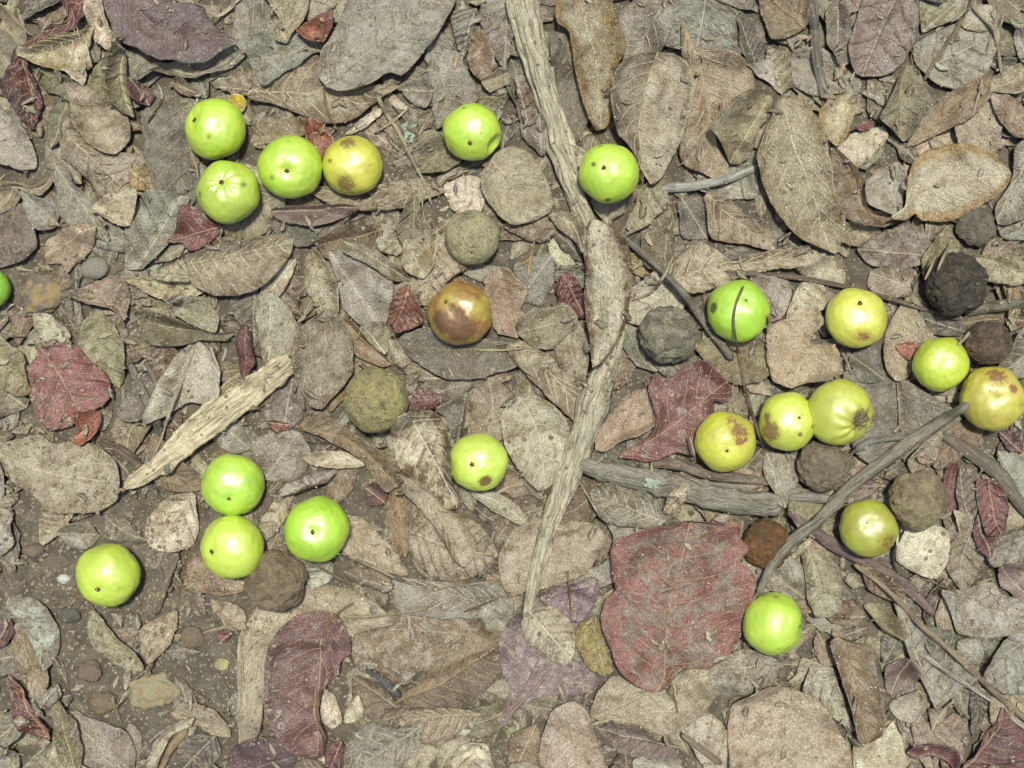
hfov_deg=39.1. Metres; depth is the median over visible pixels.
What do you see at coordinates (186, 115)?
dry leaf
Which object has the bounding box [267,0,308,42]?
dry leaf
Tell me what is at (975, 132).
dry leaf
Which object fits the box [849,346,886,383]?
dry leaf
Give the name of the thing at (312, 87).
dry leaf
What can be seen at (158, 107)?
thin stem
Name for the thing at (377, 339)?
dry leaf
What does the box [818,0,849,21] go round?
dry leaf
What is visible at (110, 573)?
green fruit
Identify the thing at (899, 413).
thin stem
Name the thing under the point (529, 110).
dry leaf
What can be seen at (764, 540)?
rotten fruit
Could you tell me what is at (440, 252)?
dry leaf
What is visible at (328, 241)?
dry leaf
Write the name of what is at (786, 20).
dry leaf
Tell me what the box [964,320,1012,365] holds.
rotten fruit
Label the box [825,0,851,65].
dry leaf
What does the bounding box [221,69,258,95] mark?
dry leaf
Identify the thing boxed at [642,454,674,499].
dry leaf
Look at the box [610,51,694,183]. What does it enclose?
dry leaf
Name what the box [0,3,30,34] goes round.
thin stem
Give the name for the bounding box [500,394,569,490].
dry leaf
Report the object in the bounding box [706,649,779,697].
dry leaf
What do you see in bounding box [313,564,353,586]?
thin stem
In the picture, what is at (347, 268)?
dry leaf
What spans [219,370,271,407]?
dry leaf
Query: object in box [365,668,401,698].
stick
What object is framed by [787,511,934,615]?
stick
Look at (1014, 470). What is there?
dry leaf
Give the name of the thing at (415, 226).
dry leaf
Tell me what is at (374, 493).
dry leaf
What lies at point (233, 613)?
dry leaf
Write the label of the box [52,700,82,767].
dry leaf
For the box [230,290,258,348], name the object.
dry leaf
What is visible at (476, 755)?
dry leaf
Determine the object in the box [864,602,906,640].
dry leaf
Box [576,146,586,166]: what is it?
dry leaf
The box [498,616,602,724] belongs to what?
dry leaf
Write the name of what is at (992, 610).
dry leaf
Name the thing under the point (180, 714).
dry leaf
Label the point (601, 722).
thin stem
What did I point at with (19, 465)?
dry leaf
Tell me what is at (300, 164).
green fruit
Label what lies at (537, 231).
dry leaf
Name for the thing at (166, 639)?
dry leaf
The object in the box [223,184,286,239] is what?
dry leaf
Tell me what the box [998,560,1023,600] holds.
dry leaf
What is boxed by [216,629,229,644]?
dry leaf
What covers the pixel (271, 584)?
rotten fruit
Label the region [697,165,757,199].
dry leaf
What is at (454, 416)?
dry leaf
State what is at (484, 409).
dry leaf
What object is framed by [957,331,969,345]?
thin stem
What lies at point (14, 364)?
dry leaf
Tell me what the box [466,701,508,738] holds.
dry leaf
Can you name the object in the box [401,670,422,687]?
stick
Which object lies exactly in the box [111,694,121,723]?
thin stem
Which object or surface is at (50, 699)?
dry leaf
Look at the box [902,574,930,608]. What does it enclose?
dry leaf
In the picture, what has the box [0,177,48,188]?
thin stem
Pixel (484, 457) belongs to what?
green fruit
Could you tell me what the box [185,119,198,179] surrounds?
thin stem
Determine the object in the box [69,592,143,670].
dry leaf
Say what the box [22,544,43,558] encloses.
pebble
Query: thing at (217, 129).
green fruit
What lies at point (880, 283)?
dry leaf
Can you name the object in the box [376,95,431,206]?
thin stem
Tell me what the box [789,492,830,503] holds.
stick
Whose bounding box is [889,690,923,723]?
dry leaf
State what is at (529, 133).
dry leaf
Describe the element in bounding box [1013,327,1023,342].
thin stem
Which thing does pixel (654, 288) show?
thin stem
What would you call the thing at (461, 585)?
thin stem
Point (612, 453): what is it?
dry leaf
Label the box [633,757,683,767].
dry leaf
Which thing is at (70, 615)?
pebble
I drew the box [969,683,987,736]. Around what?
dry leaf
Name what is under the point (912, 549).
dry leaf
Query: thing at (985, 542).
dry leaf
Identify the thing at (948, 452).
dry leaf
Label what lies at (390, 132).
dry leaf
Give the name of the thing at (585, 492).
thin stem
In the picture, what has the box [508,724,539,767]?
dry leaf
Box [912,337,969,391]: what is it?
green fruit
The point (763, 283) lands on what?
dry leaf
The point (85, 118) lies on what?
dry leaf
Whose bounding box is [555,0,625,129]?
dry leaf
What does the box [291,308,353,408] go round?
dry leaf
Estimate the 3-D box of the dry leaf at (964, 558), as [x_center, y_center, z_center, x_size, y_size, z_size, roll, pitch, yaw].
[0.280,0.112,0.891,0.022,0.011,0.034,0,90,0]
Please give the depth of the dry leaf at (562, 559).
0.89 m
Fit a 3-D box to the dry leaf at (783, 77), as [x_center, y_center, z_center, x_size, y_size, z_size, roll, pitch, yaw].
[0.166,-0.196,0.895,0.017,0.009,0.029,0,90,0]
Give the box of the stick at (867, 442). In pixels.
[855,434,905,450]
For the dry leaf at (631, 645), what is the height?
0.022 m
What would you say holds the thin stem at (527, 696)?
on the dry leaf at (530, 672)
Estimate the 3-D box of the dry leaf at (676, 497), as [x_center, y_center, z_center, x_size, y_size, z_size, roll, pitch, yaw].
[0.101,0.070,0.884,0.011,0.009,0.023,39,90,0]
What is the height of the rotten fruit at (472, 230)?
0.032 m
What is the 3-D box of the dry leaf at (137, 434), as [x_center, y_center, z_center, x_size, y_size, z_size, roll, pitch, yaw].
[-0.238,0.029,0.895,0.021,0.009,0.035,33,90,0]
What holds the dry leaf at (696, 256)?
on the leaf litter
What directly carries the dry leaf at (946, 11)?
on the leaf litter
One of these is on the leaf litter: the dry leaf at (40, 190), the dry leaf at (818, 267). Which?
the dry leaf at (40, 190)
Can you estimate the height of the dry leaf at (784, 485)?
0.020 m
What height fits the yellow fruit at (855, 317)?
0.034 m
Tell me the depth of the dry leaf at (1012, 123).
0.89 m
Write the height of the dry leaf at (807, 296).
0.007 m
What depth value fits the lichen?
0.90 m
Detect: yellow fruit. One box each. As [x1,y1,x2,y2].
[322,136,382,194]
[694,411,755,471]
[808,379,873,445]
[825,288,886,347]
[959,366,1023,431]
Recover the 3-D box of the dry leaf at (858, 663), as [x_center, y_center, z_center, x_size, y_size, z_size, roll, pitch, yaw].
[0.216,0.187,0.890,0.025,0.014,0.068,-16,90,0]
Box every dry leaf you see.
[0,5,26,46]
[0,29,16,77]
[0,47,42,128]
[0,109,36,169]
[0,175,52,195]
[0,184,20,213]
[0,204,36,267]
[0,319,24,339]
[0,340,29,396]
[0,390,28,417]
[0,435,119,513]
[0,465,4,499]
[0,507,13,555]
[0,618,14,647]
[0,642,18,676]
[0,698,34,748]
[0,747,19,767]
[6,595,59,671]
[8,675,49,739]
[11,623,48,699]
[15,25,93,70]
[20,191,59,229]
[21,0,59,18]
[22,0,84,47]
[22,740,58,767]
[28,63,72,100]
[28,342,110,429]
[33,313,70,341]
[36,684,61,708]
[38,511,74,544]
[43,223,95,272]
[47,98,70,147]
[51,163,109,241]
[51,710,135,767]
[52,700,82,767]
[57,523,99,549]
[59,117,144,196]
[61,68,86,85]
[65,82,130,153]
[65,276,130,320]
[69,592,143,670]
[70,410,100,445]
[77,309,124,387]
[83,0,118,49]
[87,34,122,98]
[90,188,136,225]
[101,40,134,116]
[102,0,236,63]
[112,418,151,461]
[117,373,154,421]
[120,268,148,298]
[124,190,189,269]
[124,276,204,298]
[125,46,161,79]
[126,77,154,105]
[129,163,154,190]
[135,310,233,345]
[139,533,203,664]
[141,87,199,205]
[142,340,220,424]
[145,433,201,491]
[145,492,198,552]
[145,718,193,767]
[148,0,278,77]
[150,259,189,281]
[151,346,178,381]
[163,295,219,332]
[166,204,223,251]
[170,76,196,96]
[171,703,230,737]
[176,734,221,767]
[184,98,197,169]
[185,235,292,295]
[186,554,244,595]
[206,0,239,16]
[210,599,246,631]
[211,419,250,453]
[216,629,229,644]
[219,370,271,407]
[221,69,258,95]
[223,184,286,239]
[225,737,295,767]
[227,691,261,731]
[228,94,246,111]
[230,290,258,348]
[235,325,255,378]
[237,584,396,743]
[246,29,323,85]
[247,53,398,122]
[252,116,305,146]
[254,430,310,482]
[255,292,299,364]
[258,494,295,542]
[259,259,295,300]
[264,357,305,430]
[264,602,353,758]
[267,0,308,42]
[267,420,289,432]
[268,212,354,246]
[271,204,358,225]
[280,470,335,497]
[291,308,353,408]
[293,759,324,767]
[296,10,332,42]
[299,410,399,491]
[303,117,334,158]
[303,450,364,468]
[304,0,346,22]
[304,250,338,312]
[304,561,333,589]
[312,178,443,210]
[316,224,382,259]
[318,0,455,137]
[320,689,341,728]
[324,741,343,767]
[326,467,358,503]
[328,250,393,324]
[340,237,409,281]
[342,515,408,576]
[343,318,390,366]
[343,566,391,592]
[343,721,423,767]
[344,695,363,722]
[345,108,382,134]
[349,609,486,684]
[351,675,396,719]
[361,321,390,354]
[364,482,386,505]
[367,82,407,149]
[371,209,399,232]
[376,230,401,255]
[386,486,411,556]
[388,340,410,367]
[389,285,422,332]
[389,577,505,619]
[391,410,457,509]
[396,192,423,245]
[396,629,501,708]
[399,327,517,379]
[399,705,480,747]
[400,478,476,566]
[401,77,433,107]
[401,239,434,278]
[402,744,440,767]
[409,387,442,410]
[409,512,497,581]
[415,133,462,173]
[418,234,468,305]
[424,31,477,128]
[436,392,467,441]
[443,175,485,212]
[450,8,477,57]
[451,742,490,767]
[462,264,510,281]
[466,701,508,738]
[467,29,494,79]
[469,375,509,441]
[469,490,527,524]
[475,597,514,631]
[478,0,513,68]
[481,67,509,92]
[481,146,553,224]
[482,268,528,337]
[498,517,604,596]
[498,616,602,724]
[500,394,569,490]
[504,203,558,242]
[506,341,581,420]
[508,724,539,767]
[510,30,558,61]
[513,254,554,305]
[514,74,538,125]
[516,99,547,155]
[517,302,577,349]
[521,606,574,664]
[539,701,607,767]
[540,571,598,622]
[549,32,588,141]
[549,210,585,252]
[554,323,588,388]
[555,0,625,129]
[555,272,585,317]
[559,523,644,587]
[562,479,602,522]
[575,617,613,675]
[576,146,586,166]
[583,219,632,365]
[589,482,664,527]
[590,669,715,736]
[591,446,623,483]
[595,389,655,451]
[598,721,679,761]
[601,518,756,712]
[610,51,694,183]
[618,359,732,461]
[619,0,673,59]
[622,176,669,234]
[626,263,685,324]
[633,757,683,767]
[640,224,674,270]
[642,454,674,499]
[663,482,689,513]
[664,0,741,54]
[670,241,825,293]
[677,196,708,239]
[678,464,763,488]
[679,21,755,177]
[682,712,729,767]
[695,331,769,384]
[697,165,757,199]
[704,192,774,249]
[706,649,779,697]
[709,87,772,164]
[718,0,760,13]
[723,490,763,522]
[727,686,852,767]
[737,16,765,62]
[742,556,805,599]
[747,57,774,86]
[749,275,791,321]
[757,95,845,252]
[758,0,812,39]
[763,453,798,507]
[766,45,792,93]
[766,308,839,387]
[786,282,828,317]
[787,487,835,537]
[789,47,847,95]
[794,255,845,283]
[801,550,843,617]
[803,665,854,731]
[814,633,835,665]
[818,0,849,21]
[818,93,855,145]
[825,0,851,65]
[827,599,865,626]
[830,147,904,226]
[830,636,886,744]
[834,477,884,502]
[837,125,888,168]
[842,221,881,246]
[843,368,962,469]
[848,0,919,76]
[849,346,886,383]
[852,721,909,767]
[855,119,871,130]
[857,222,931,267]
[861,564,905,600]
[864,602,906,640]
[865,162,907,214]
[867,267,915,297]
[877,493,902,530]
[880,39,934,140]
[883,298,932,380]
[884,658,920,695]
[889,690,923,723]
[891,143,1010,221]
[893,601,979,710]
[895,526,949,578]
[896,341,919,360]
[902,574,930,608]
[906,73,991,146]
[907,431,942,472]
[907,744,960,767]
[913,13,1002,88]
[919,0,967,32]
[919,310,965,336]
[920,577,1023,638]
[921,225,960,278]
[928,698,954,728]
[933,419,983,469]
[943,460,958,512]
[945,537,984,589]
[953,510,972,532]
[955,91,1002,152]
[956,467,977,525]
[956,637,983,663]
[962,4,994,32]
[962,707,1023,767]
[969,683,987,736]
[973,514,998,557]
[975,253,1023,285]
[975,478,1008,536]
[982,632,1023,695]
[986,530,1023,567]
[987,0,1023,24]
[989,688,1023,724]
[990,62,1023,93]
[991,94,1023,137]
[995,140,1023,224]
[997,219,1023,240]
[997,451,1023,496]
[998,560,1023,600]
[999,332,1023,378]
[999,431,1022,453]
[1003,284,1021,330]
[1013,24,1023,62]
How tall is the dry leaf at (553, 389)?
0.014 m
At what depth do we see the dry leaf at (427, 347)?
0.89 m
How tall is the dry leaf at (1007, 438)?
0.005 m
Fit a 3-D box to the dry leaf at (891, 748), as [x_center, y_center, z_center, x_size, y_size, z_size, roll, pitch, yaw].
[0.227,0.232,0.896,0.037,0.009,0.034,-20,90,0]
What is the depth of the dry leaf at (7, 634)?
0.89 m
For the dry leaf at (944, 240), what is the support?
on the ground
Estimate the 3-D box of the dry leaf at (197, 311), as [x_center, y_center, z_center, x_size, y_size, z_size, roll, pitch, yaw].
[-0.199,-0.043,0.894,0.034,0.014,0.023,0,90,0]
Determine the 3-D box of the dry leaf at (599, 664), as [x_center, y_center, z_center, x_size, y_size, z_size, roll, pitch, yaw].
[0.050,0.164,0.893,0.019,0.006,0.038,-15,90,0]
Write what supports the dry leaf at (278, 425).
on the dry leaf at (275, 410)
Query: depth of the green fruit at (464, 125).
0.87 m
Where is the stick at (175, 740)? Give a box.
[157,729,187,767]
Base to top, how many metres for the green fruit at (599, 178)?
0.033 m
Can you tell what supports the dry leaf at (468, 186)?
on the leaf litter
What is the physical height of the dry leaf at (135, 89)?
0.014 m
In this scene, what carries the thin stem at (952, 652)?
on the leaf litter
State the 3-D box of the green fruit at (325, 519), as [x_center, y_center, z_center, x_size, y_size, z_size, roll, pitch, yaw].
[-0.119,0.089,0.880,0.040,0.035,0.041,0,90,0]
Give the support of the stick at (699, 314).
on the ground
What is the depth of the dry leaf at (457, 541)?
0.89 m
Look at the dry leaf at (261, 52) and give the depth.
0.89 m
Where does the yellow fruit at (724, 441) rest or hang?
on the leaf litter
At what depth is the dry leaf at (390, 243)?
0.90 m
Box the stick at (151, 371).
[144,361,164,399]
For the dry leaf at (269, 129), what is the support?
on the ground
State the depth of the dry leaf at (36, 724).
0.89 m
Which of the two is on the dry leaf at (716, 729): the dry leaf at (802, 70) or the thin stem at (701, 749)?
the thin stem at (701, 749)
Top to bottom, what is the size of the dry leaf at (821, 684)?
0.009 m
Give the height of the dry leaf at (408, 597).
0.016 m
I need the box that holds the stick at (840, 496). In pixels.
[757,402,970,593]
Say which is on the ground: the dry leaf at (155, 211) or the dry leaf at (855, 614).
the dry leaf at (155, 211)
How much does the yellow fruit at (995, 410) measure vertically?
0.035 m
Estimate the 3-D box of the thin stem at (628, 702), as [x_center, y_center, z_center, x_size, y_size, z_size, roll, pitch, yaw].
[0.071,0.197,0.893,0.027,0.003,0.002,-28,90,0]
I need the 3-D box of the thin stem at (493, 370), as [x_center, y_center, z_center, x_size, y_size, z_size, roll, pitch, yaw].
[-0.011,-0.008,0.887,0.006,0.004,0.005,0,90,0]
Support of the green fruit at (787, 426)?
on the leaf litter
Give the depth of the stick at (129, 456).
0.89 m
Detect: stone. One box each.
[20,274,60,312]
[89,691,116,714]
[127,672,180,709]
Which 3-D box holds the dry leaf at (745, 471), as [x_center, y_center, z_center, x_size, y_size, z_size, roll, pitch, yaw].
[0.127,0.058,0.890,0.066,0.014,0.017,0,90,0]
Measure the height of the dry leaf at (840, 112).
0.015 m
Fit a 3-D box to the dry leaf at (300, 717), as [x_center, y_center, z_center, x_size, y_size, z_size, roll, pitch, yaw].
[-0.125,0.183,0.886,0.055,0.018,0.096,0,90,0]
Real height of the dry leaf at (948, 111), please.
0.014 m
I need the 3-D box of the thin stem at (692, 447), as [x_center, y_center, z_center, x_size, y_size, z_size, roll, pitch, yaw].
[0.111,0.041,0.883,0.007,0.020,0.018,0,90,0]
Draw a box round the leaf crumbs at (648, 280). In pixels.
[0,0,1023,767]
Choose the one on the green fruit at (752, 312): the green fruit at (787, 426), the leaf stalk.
the leaf stalk
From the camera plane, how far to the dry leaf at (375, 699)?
0.89 m
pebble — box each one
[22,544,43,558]
[57,573,71,583]
[57,607,80,623]
[80,257,108,279]
[214,658,229,670]
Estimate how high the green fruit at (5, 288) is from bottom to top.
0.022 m
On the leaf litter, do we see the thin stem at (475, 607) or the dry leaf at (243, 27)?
the dry leaf at (243, 27)
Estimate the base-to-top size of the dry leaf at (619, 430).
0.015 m
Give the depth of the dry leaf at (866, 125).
0.89 m
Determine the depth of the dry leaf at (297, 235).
0.89 m
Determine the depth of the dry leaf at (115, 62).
0.89 m
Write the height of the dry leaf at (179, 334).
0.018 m
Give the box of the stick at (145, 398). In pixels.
[128,363,164,435]
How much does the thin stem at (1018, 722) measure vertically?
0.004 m
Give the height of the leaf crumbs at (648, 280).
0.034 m
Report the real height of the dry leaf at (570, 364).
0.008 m
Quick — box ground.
[0,0,1023,767]
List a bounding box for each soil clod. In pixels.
[77,659,101,681]
[180,625,203,649]
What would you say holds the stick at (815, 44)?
on the leaf litter
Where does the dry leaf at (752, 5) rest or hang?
on the leaf litter
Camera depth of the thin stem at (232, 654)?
0.90 m
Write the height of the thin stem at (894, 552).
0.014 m
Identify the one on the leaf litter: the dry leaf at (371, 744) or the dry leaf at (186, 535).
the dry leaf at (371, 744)
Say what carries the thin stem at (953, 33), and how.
on the dry leaf at (970, 42)
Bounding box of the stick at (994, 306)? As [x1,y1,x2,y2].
[964,298,1023,315]
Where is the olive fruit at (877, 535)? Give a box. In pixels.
[839,499,898,556]
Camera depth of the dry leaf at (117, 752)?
0.90 m
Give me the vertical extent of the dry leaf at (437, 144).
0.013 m
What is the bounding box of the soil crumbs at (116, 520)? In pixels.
[0,0,1023,767]
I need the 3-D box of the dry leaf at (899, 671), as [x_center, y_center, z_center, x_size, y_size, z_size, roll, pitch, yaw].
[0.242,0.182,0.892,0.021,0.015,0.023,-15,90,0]
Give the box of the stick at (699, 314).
[621,231,733,359]
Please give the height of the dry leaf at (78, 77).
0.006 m
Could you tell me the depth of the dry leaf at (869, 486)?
0.90 m
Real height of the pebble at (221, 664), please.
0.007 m
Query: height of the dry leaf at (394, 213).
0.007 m
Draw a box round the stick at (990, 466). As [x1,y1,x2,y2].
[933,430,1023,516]
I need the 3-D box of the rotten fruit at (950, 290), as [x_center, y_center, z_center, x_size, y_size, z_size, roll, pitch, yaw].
[0.272,-0.061,0.881,0.039,0.035,0.040,0,90,0]
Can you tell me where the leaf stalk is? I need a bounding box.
[732,286,762,447]
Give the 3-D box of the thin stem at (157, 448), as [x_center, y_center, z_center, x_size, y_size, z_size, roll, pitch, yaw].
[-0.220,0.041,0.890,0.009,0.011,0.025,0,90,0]
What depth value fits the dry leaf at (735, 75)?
0.89 m
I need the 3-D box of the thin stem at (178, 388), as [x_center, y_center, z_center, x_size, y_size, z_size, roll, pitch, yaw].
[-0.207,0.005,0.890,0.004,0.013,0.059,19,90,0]
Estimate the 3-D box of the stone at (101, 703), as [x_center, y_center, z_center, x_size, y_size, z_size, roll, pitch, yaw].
[-0.255,0.199,0.899,0.017,0.009,0.015,0,90,0]
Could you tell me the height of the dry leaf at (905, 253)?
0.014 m
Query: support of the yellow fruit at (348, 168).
on the leaf litter
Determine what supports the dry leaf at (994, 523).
on the leaf litter
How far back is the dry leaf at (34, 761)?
0.90 m
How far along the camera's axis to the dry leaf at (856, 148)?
0.89 m
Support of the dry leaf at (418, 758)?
on the leaf litter
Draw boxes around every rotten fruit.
[244,549,307,612]
[343,367,408,432]
[427,282,491,344]
[444,210,499,265]
[637,305,697,363]
[743,518,791,569]
[796,440,849,492]
[887,470,949,531]
[924,252,988,316]
[955,207,996,247]
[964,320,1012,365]
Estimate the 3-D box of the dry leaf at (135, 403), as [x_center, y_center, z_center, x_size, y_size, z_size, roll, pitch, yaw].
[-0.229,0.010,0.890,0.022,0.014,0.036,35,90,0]
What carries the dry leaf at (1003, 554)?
on the leaf litter
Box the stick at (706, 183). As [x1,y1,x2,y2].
[661,165,758,192]
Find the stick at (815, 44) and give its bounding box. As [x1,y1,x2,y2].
[808,0,827,104]
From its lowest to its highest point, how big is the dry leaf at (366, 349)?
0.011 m
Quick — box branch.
[505,0,624,617]
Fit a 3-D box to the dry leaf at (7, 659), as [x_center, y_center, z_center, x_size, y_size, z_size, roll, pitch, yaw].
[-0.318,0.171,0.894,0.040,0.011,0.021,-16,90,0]
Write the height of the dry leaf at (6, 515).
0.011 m
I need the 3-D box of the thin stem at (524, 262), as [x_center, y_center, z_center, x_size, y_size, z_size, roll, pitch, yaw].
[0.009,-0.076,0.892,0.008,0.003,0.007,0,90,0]
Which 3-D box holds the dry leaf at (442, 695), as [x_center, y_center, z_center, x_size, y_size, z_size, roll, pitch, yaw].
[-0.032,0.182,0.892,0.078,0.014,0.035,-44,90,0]
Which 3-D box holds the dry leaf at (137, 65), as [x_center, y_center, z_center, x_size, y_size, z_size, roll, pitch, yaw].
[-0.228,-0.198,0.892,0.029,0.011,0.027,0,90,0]
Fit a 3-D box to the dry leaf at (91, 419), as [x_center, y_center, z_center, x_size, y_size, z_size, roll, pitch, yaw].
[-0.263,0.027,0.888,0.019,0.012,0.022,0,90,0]
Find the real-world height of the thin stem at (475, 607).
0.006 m
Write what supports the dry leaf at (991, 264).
on the leaf litter
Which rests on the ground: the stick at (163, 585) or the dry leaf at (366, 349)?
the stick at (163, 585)
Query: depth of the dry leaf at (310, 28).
0.89 m
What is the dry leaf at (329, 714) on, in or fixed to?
on the ground
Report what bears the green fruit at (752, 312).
on the leaf litter
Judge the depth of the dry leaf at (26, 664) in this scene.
0.89 m
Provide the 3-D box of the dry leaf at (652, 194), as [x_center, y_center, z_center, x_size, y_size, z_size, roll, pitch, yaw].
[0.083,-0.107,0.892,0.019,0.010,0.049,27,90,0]
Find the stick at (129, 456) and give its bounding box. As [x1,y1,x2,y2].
[99,439,143,469]
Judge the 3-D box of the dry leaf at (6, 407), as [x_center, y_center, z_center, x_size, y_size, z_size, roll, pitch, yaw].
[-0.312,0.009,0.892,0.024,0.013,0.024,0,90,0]
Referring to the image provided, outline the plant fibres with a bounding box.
[9,0,1022,765]
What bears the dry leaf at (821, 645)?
on the ground
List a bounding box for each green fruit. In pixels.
[0,272,10,305]
[75,543,140,606]
[185,98,245,159]
[196,160,259,223]
[200,515,263,578]
[201,454,264,514]
[257,135,322,198]
[284,496,349,561]
[443,103,501,160]
[450,433,507,490]
[578,144,638,203]
[707,280,769,341]
[743,592,801,655]
[758,392,812,450]
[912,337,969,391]
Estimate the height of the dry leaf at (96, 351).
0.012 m
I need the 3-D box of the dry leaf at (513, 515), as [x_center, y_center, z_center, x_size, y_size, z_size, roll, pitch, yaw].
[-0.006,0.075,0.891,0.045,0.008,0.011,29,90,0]
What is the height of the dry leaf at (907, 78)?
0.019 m
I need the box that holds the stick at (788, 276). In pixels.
[724,271,960,320]
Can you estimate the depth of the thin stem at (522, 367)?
0.88 m
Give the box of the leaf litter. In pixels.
[0,0,1023,767]
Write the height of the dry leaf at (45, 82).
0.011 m
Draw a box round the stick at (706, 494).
[580,457,783,516]
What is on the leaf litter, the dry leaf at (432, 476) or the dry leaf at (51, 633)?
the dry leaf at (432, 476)
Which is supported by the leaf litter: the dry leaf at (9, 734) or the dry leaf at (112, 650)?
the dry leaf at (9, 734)
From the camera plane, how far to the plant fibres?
0.89 m
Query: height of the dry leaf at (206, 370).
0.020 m
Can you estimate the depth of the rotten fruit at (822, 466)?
0.88 m
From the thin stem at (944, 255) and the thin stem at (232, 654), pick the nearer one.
the thin stem at (944, 255)
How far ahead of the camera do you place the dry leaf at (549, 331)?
0.89 m
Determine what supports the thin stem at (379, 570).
on the dry leaf at (408, 597)
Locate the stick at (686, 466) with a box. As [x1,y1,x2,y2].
[649,457,768,485]
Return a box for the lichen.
[397,122,415,142]
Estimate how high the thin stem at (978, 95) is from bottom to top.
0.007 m
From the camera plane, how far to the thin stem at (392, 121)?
0.89 m
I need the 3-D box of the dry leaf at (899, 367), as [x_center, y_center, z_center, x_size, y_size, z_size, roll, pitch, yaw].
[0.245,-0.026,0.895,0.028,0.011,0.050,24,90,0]
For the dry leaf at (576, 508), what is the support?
on the leaf litter
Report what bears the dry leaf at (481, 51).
on the leaf litter
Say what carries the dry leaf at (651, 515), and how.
on the ground
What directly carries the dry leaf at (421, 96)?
on the leaf litter
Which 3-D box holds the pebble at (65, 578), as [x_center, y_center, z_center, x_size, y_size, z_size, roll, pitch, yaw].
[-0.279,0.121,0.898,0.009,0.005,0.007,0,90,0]
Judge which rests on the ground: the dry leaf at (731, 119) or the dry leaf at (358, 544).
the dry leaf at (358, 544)
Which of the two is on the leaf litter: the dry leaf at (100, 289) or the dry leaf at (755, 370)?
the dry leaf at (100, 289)
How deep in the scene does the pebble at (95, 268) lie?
0.90 m
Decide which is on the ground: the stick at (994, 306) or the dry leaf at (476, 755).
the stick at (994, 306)
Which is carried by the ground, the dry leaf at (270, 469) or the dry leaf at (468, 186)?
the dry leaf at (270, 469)
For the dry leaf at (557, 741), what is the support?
on the leaf litter
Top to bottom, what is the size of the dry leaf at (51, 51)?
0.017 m
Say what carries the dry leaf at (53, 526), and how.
on the leaf litter
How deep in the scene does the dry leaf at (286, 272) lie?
0.89 m
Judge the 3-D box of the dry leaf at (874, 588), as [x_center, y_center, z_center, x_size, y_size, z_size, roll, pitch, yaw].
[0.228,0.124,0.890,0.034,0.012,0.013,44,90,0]
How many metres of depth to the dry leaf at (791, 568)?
0.89 m
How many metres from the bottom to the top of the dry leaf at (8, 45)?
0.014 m
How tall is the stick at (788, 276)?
0.017 m
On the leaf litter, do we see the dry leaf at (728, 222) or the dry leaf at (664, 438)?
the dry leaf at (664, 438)
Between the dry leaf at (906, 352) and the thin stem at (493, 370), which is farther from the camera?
the dry leaf at (906, 352)
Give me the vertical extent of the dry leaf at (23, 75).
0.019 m
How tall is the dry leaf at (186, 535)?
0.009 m
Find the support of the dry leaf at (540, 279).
on the ground
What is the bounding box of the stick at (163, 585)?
[151,551,179,614]
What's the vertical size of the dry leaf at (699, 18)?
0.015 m
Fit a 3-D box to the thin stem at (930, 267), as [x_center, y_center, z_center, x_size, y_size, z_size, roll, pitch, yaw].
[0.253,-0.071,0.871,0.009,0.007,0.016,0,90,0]
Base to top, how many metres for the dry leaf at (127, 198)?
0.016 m
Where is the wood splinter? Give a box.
[115,355,293,493]
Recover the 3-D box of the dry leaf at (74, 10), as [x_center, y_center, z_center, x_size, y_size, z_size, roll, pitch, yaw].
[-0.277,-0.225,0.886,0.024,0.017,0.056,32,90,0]
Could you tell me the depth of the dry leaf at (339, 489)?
0.90 m
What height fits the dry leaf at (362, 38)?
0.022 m
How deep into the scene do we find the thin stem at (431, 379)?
0.89 m
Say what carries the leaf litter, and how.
on the ground
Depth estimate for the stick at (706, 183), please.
0.89 m
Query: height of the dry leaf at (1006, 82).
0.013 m
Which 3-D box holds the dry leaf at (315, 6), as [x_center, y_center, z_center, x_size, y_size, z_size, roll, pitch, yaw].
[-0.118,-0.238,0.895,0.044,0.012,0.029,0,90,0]
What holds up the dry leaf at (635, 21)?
on the ground
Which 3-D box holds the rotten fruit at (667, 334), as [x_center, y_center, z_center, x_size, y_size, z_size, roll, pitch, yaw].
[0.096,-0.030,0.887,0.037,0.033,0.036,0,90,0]
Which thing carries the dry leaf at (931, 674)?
on the leaf litter
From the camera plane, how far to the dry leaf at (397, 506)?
0.90 m
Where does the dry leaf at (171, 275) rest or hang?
on the leaf litter
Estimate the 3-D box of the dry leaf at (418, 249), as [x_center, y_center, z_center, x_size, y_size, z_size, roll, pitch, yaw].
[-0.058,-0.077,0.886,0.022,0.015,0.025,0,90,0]
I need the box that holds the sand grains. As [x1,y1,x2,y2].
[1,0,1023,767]
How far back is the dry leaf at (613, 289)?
0.88 m
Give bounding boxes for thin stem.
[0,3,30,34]
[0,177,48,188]
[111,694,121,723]
[147,99,162,122]
[148,430,164,468]
[162,347,193,432]
[174,677,207,700]
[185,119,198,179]
[210,346,219,370]
[225,645,236,663]
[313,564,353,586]
[337,553,430,591]
[344,608,427,618]
[374,108,408,133]
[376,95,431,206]
[408,616,410,630]
[421,181,431,231]
[422,377,440,380]
[432,582,491,590]
[464,596,501,612]
[472,348,519,351]
[489,367,497,374]
[504,670,550,718]
[511,352,538,378]
[520,256,532,265]
[527,241,534,275]
[574,473,598,513]
[592,719,609,725]
[608,691,646,712]
[633,256,673,299]
[681,733,721,764]
[689,436,695,463]
[841,352,851,373]
[854,563,1023,720]
[892,526,911,580]
[897,382,901,431]
[918,651,993,702]
[923,17,964,81]
[924,254,936,279]
[937,240,952,269]
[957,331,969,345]
[972,6,1002,73]
[974,84,984,113]
[985,38,991,53]
[1009,715,1023,729]
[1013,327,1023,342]
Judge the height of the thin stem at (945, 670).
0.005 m

